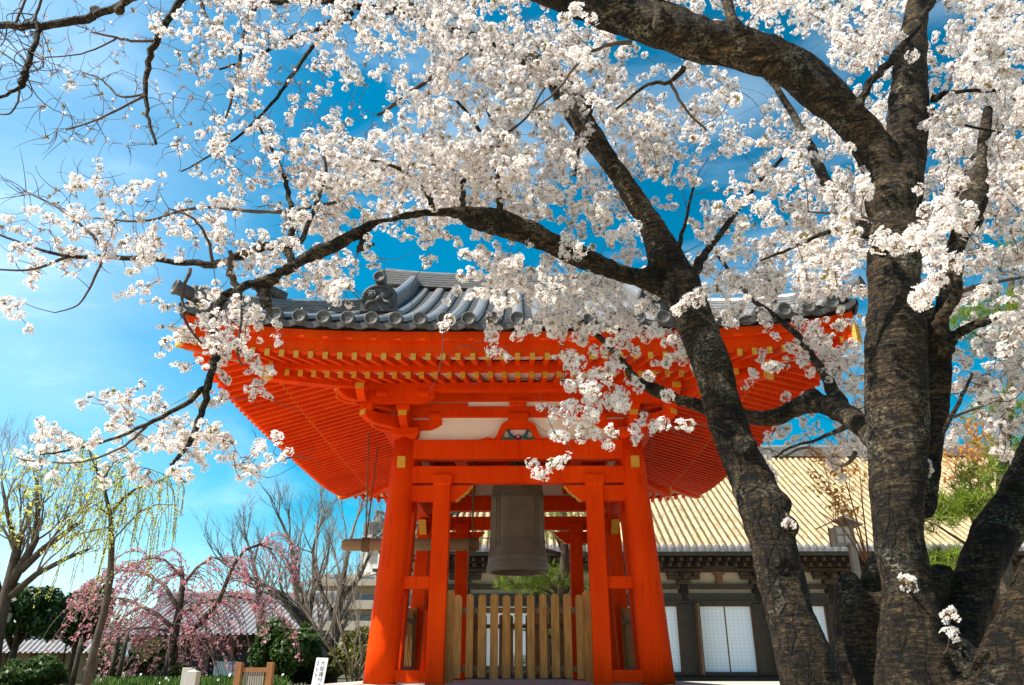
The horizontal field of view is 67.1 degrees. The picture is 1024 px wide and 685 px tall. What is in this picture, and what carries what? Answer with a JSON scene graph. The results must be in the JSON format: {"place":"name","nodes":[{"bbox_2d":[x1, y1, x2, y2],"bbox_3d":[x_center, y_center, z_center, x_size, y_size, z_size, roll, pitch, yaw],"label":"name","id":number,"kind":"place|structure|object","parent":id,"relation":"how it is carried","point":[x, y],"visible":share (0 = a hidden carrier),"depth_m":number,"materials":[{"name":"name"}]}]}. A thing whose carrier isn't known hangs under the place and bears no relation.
{"place":"outdoors","nodes":[
{"label":"outdoors","id":0,"kind":"place"},
{"bbox_2d":[180,668,195,684],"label":"stone block","id":1,"kind":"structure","parent":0,"point":[184,670],"depth_m":14.31,"materials":[{"name":"stone"}]},
{"bbox_2d":[91,673,291,684],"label":"flower bed grass","id":2,"kind":"structure","parent":0,"point":[207,679],"depth_m":16.96,"materials":[{"name":"green plant"}]},
{"bbox_2d":[60,674,363,684],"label":"mossy ground","id":3,"kind":"structure","parent":0,"point":[342,678],"depth_m":38.76,"materials":[{"name":"green plant"}]},
{"bbox_2d":[7,609,13,621],"bbox_3d":[-15.021,8.836,22.499,0.520,2.230,0.520,0,-23,1],"label":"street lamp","id":4,"kind":"object","parent":3,"relation":"on","point":[10,615],"visible":0.2,"depth_m":22.86,"materials":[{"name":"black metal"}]},
{"bbox_2d":[0,653,69,684],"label":"clipped bush","id":5,"kind":"object","parent":3,"relation":"on","point":[47,669],"visible":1,"depth_m":18.29,"materials":[{"name":"green plant"}]},
{"bbox_2d":[4,583,68,660],"bbox_3d":[-14.981,8.809,23.437,2.499,3.021,2.119,-13,-26,27],"label":"evergreen tree","id":6,"kind":"object","parent":3,"relation":"on","point":[39,618],"visible":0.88,"depth_m":23.35,"materials":[{"name":"green plant"}]},
{"bbox_2d":[1,630,106,683],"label":"boundary wall","id":7,"kind":"structure","parent":3,"relation":"on","point":[32,644],"depth_m":28.21,"materials":[{"name":"grey tile"}]},
{"bbox_2d":[0,413,148,668],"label":"budding tree","id":8,"kind":"object","parent":3,"relation":"on","point":[18,565],"visible":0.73,"depth_m":18.76,"materials":[{"name":"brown plant"}]},
{"bbox_2d":[69,638,83,684],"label":"support pole","id":9,"kind":"object","parent":3,"relation":"on","point":[72,681],"visible":1,"depth_m":17.61,"materials":[{"name":"brown wood"}]},
{"bbox_2d":[39,582,115,684],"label":"blossoming tree","id":10,"kind":"object","parent":3,"relation":"on","point":[72,628],"visible":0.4,"depth_m":25.99,"materials":[{"name":"pink plant"}]},
{"bbox_2d":[85,638,140,677],"bbox_3d":[-16.075,12.542,30.710,2.680,1.622,2.058,0,-23,1],"label":"broadleaf shrub","id":11,"kind":"object","parent":3,"relation":"on","point":[131,661],"visible":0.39,"depth_m":30.24,"materials":[{"name":"green plant"}]},
{"bbox_2d":[106,638,120,681],"bbox_3d":[-9.122,7.356,17.624,0.141,1.166,0.129,-9,-25,21],"label":"support pole","id":12,"kind":"object","parent":3,"relation":"on","point":[113,660],"visible":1,"depth_m":17.64,"materials":[{"name":"brown wood"}]},
{"bbox_2d":[116,634,128,680],"bbox_3d":[-8.936,7.319,17.637,0.145,1.246,0.129,-9,-25,21],"label":"support pole","id":13,"kind":"object","parent":3,"relation":"on","point":[121,659],"visible":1,"depth_m":17.64,"materials":[{"name":"brown wood"}]},
{"bbox_2d":[127,636,176,675],"bbox_3d":[-15.513,13.223,32.532,2.531,1.615,2.106,0,-23,1],"label":"broadleaf shrub","id":14,"kind":"object","parent":3,"relation":"on","point":[143,668],"visible":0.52,"depth_m":32.09,"materials":[{"name":"green plant"}]},
{"bbox_2d":[40,533,315,677],"bbox_3d":[-8.640,6.897,19.981,6.945,3.976,2.467,0,-23,1],"label":"weeping cherry tree","id":15,"kind":"object","parent":3,"relation":"on","point":[173,652],"visible":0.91,"depth_m":19.88,"materials":[{"name":"pink plant"}]},
{"bbox_2d":[121,610,133,656],"bbox_3d":[-9.343,7.086,18.829,0.207,1.068,0.060,0,-23,1],"label":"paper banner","id":16,"kind":"object","parent":15,"relation":"hanging from","point":[128,647],"visible":0.46,"depth_m":18.71,"materials":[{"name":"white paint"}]},
{"bbox_2d":[167,662,188,677],"bbox_3d":[-7.920,7.965,18.441,0.578,0.620,0.506,0,-23,1],"label":"clipped hedge","id":17,"kind":"object","parent":3,"relation":"on","point":[175,670],"visible":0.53,"depth_m":18.37,"materials":[{"name":"green plant"}]},
{"bbox_2d":[116,591,343,677],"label":"temple outbuilding","id":18,"kind":"structure","parent":3,"relation":"on","point":[249,615],"depth_m":40.60,"materials":[{"name":"grey tile"}]},
{"bbox_2d":[233,491,302,633],"bbox_3d":[-10.516,10.051,32.770,3.407,8.049,1.923,0,-23,1],"label":"bare tree","id":19,"kind":"object","parent":3,"relation":"on","point":[254,556],"visible":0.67,"depth_m":33.29,"materials":[{"name":"brown plant"}]},
{"bbox_2d":[187,475,362,684],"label":"bare tree","id":20,"kind":"object","parent":3,"relation":"on","point":[299,618],"visible":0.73,"depth_m":24.79,"materials":[{"name":"brown plant"}]},
{"bbox_2d":[247,617,322,684],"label":"camellia bush","id":21,"kind":"object","parent":3,"relation":"on","point":[274,648],"visible":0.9,"depth_m":21.81,"materials":[{"name":"green plant"}]},
{"bbox_2d":[288,653,345,684],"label":"bush","id":22,"kind":"object","parent":3,"relation":"on","point":[307,676],"visible":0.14,"depth_m":22.54,"materials":[{"name":"green plant"}]},
{"bbox_2d":[324,625,369,681],"bbox_3d":[-4.366,8.973,22.120,2.169,1.701,1.612,0,-23,1],"label":"olive bush","id":23,"kind":"object","parent":3,"relation":"on","point":[340,655],"visible":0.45,"depth_m":22.18,"materials":[{"name":"green plant"}]},
{"bbox_2d":[288,475,417,683],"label":"bare tree","id":24,"kind":"object","parent":3,"relation":"on","point":[343,619],"visible":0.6,"depth_m":24.34,"materials":[{"name":"brown plant"}]},
{"bbox_2d":[309,535,411,674],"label":"apartment building","id":25,"kind":"structure","parent":3,"relation":"on","point":[366,597],"depth_m":72.60,"materials":[{"name":"white concrete"}]},
{"bbox_2d":[353,615,370,620],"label":"window","id":26,"kind":"structure","parent":25,"relation":"in","point":[363,617],"depth_m":72.35,"materials":[{"name":"grey glass"}]},
{"bbox_2d":[355,595,372,599],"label":"window","id":27,"kind":"structure","parent":25,"relation":"in","point":[364,597],"depth_m":73.06,"materials":[{"name":"grey glass"}]},
{"bbox_2d":[233,662,274,684],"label":"timber gate","id":28,"kind":"structure","parent":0,"point":[240,668],"depth_m":14.26,"materials":[{"name":"brown wood"}]},
{"bbox_2d":[104,672,779,684],"bbox_3d":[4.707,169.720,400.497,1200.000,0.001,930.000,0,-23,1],"label":"ground","id":29,"kind":"structure","parent":0,"point":[746,682],"depth_m":30.54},
{"bbox_2d":[3,613,134,673],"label":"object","id":30,"kind":"object","parent":29,"relation":"on","point":[130,637],"depth_m":84.87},
{"bbox_2d":[33,432,184,684],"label":"willow tree","id":31,"kind":"object","parent":29,"relation":"on","point":[99,629],"visible":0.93,"depth_m":15.77,"materials":[{"name":"green plant"}]},
{"bbox_2d":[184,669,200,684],"bbox_3d":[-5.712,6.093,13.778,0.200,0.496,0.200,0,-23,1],"label":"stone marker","id":32,"kind":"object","parent":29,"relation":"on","point":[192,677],"visible":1,"depth_m":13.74,"materials":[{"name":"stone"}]},
{"bbox_2d":[311,658,328,684],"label":"notice board","id":33,"kind":"object","parent":29,"relation":"on","point":[319,673],"visible":1,"depth_m":9.79,"materials":[{"name":"white paint"}]},
{"bbox_2d":[262,506,410,681],"bbox_3d":[-3.823,5.983,18.213,3.936,4.171,2.383,-7,-24,16],"label":"bare tree","id":34,"kind":"object","parent":29,"relation":"on","point":[346,653],"visible":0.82,"depth_m":18.17,"materials":[{"name":"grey plant"}]},
{"bbox_2d":[0,0,866,684],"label":"cherry tree","id":35,"kind":"object","parent":29,"relation":"on","point":[668,274],"visible":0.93,"depth_m":5.46,"materials":[{"name":"white plant"}]},
{"bbox_2d":[0,0,1023,684],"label":"cherry tree","id":36,"kind":"object","parent":29,"relation":"on","point":[932,618],"visible":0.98,"depth_m":4.43,"materials":[{"name":"white plant"}]},
{"bbox_2d":[170,268,866,684],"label":"bell tower","id":37,"kind":"structure","parent":29,"relation":"on","point":[344,380],"depth_m":10.96,"materials":[{"name":"wood"}]},
{"bbox_2d":[341,433,478,582],"bbox_3d":[-1.670,2.587,13.044,2.258,2.859,1.188,0,-23,1],"label":"striking log","id":38,"kind":"object","parent":37,"relation":"hanging from","point":[368,544],"visible":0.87,"depth_m":12.65,"materials":[{"name":"brown wood"}]},
{"bbox_2d":[403,607,416,669],"bbox_3d":[-1.668,4.709,12.176,0.069,1.140,1.910,0,-23,1],"label":"picket fence","id":39,"kind":"object","parent":37,"relation":"on","point":[409,653],"visible":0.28,"depth_m":12.71,"materials":[{"name":"brown wood"}]},
{"bbox_2d":[486,462,548,575],"bbox_3d":[0.091,2.792,12.965,1.030,2.067,1.030,0,-23,1],"label":"temple bell","id":40,"kind":"object","parent":37,"relation":"hanging from","point":[517,542],"visible":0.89,"depth_m":12.50,"materials":[{"name":"brown metal"}]},
{"bbox_2d":[444,591,593,682],"bbox_3d":[0.088,3.881,10.215,1.950,1.140,0.069,0,-23,1],"label":"picket fence","id":41,"kind":"object","parent":37,"relation":"on","point":[454,668],"visible":0.99,"depth_m":10.18,"materials":[{"name":"brown wood"}]},
{"bbox_2d":[466,613,572,678],"bbox_3d":[0.134,5.522,14.101,1.950,1.140,0.069,0,-23,1],"label":"picket fence","id":42,"kind":"object","parent":37,"relation":"on","point":[500,627],"visible":0.37,"depth_m":14.13,"materials":[{"name":"brown wood"}]},
{"bbox_2d":[621,607,634,669],"bbox_3d":[1.890,4.694,12.140,0.069,1.140,1.910,0,-23,1],"label":"picket fence","id":43,"kind":"object","parent":37,"relation":"on","point":[628,655],"visible":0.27,"depth_m":12.72,"materials":[{"name":"brown wood"}]},
{"bbox_2d":[479,512,588,679],"bbox_3d":[0.576,5.526,17.732,3.288,4.678,1.523,0,-23,1],"label":"pine tree","id":44,"kind":"object","parent":29,"relation":"on","point":[536,583],"visible":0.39,"depth_m":17.65,"materials":[{"name":"green plant"}]},
{"bbox_2d":[363,445,1023,680],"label":"temple hall","id":45,"kind":"structure","parent":29,"relation":"on","point":[718,627],"depth_m":35.53,"materials":[{"name":"tile"}]},
{"bbox_2d":[486,607,526,665],"bbox_3d":[-0.383,13.471,35.134,2.360,2.791,0.040,0,-23,1],"label":"shoji window","id":46,"kind":"structure","parent":45,"relation":"in","point":[488,614],"depth_m":35.09,"materials":[{"name":"paper"}]},
{"bbox_2d":[534,604,551,674],"bbox_3d":[1.329,13.365,34.832,0.970,2.991,0.080,0,-23,1],"label":"door leaf","id":47,"kind":"structure","parent":45,"relation":"in","point":[535,605],"depth_m":34.75,"materials":[{"name":"wood"}]},
{"bbox_2d":[546,603,549,674],"bbox_3d":[1.611,13.276,34.622,0.080,2.991,0.850,0,-23,1],"label":"door leaf","id":48,"kind":"structure","parent":45,"relation":"in","point":[547,605],"depth_m":34.59,"materials":[{"name":"wood"}]},
{"bbox_2d":[628,606,682,671],"bbox_3d":[6.376,13.427,35.029,2.560,2.791,0.120,0,-23,1],"label":"shoji window","id":49,"kind":"structure","parent":45,"relation":"in","point":[672,613],"depth_m":35.05,"materials":[{"name":"paper"}]},
{"bbox_2d":[678,604,705,674],"bbox_3d":[8.088,13.337,34.765,0.970,2.991,0.080,0,-23,1],"label":"door leaf","id":50,"kind":"structure","parent":45,"relation":"in","point":[688,631],"depth_m":34.71,"materials":[{"name":"wood"}]},
{"bbox_2d":[694,603,704,674],"bbox_3d":[8.371,13.248,34.555,0.080,2.991,0.850,0,-23,1],"label":"door leaf","id":51,"kind":"structure","parent":45,"relation":"in","point":[697,613],"depth_m":34.32,"materials":[{"name":"wood"}]},
{"bbox_2d":[700,606,759,671],"bbox_3d":[9.756,13.412,34.996,2.560,2.791,0.120,0,-23,1],"label":"shoji window","id":52,"kind":"structure","parent":45,"relation":"in","point":[728,632],"depth_m":34.99,"materials":[{"name":"paper"}]},
{"bbox_2d":[752,604,776,674],"bbox_3d":[11.468,13.323,34.731,0.970,2.991,0.080,0,-23,1],"label":"door leaf","id":53,"kind":"structure","parent":45,"relation":"in","point":[766,657],"depth_m":34.63,"materials":[{"name":"wood"}]},
{"bbox_2d":[812,606,832,651],"bbox_3d":[13.136,13.398,34.962,2.560,2.791,0.120,0,-23,1],"label":"shoji window","id":54,"kind":"structure","parent":45,"relation":"in","point":[820,612],"depth_m":35.26,"materials":[{"name":"paper"}]},
{"bbox_2d":[826,604,834,657],"bbox_3d":[14.848,13.308,34.698,0.970,2.991,0.080,0,-23,1],"label":"door leaf","id":55,"kind":"structure","parent":45,"relation":"in","point":[829,606],"depth_m":35.02,"materials":[{"name":"wood"}]},
{"bbox_2d":[985,607,994,631],"bbox_3d":[21.607,13.280,34.630,0.970,2.991,0.080,0,-23,1],"label":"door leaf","id":56,"kind":"structure","parent":45,"relation":"in","point":[991,616],"depth_m":34.92,"materials":[{"name":"wood"}]},
{"bbox_2d":[993,603,998,615],"bbox_3d":[21.890,13.191,34.420,0.080,2.991,0.850,0,-23,1],"label":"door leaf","id":57,"kind":"structure","parent":45,"relation":"in","point":[995,605],"depth_m":34.91,"materials":[{"name":"wood"}]},
{"bbox_2d":[797,441,869,562],"bbox_3d":[4.972,3.246,11.323,1.794,3.841,0.910,18,-29,-36],"label":"maple tree","id":58,"kind":"object","parent":29,"relation":"on","point":[835,503],"visible":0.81,"depth_m":11.46,"materials":[{"name":"plant"}]},
{"bbox_2d":[816,514,863,578],"bbox_3d":[5.408,4.180,12.284,0.608,2.858,0.500,0,-23,1],"label":"lantern post","id":59,"kind":"object","parent":29,"relation":"on","point":[838,536],"visible":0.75,"depth_m":12.58,"materials":[{"name":"grey stone"}]},
{"bbox_2d":[833,551,881,684],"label":"tree stump","id":60,"kind":"object","parent":29,"relation":"on","point":[856,607],"visible":0.56,"depth_m":4.58,"materials":[{"name":"brown wood"}]},
{"bbox_2d":[924,232,1023,606],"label":"pine tree","id":61,"kind":"object","parent":29,"relation":"on","point":[957,504],"visible":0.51,"depth_m":8.93,"materials":[{"name":"green plant"}]},
{"bbox_2d":[941,378,1021,632],"bbox_3d":[6.429,2.467,10.313,1.681,4.492,1.640,0,-23,1],"label":"maple tree","id":62,"kind":"object","parent":29,"relation":"on","point":[971,432],"visible":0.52,"depth_m":10.45,"materials":[{"name":"orange plant"}]},
{"bbox_2d":[0,0,1023,652],"label":"sky","id":63,"kind":"structure","parent":0,"point":[101,343],"materials":[{"name":"blue"}]}
]}

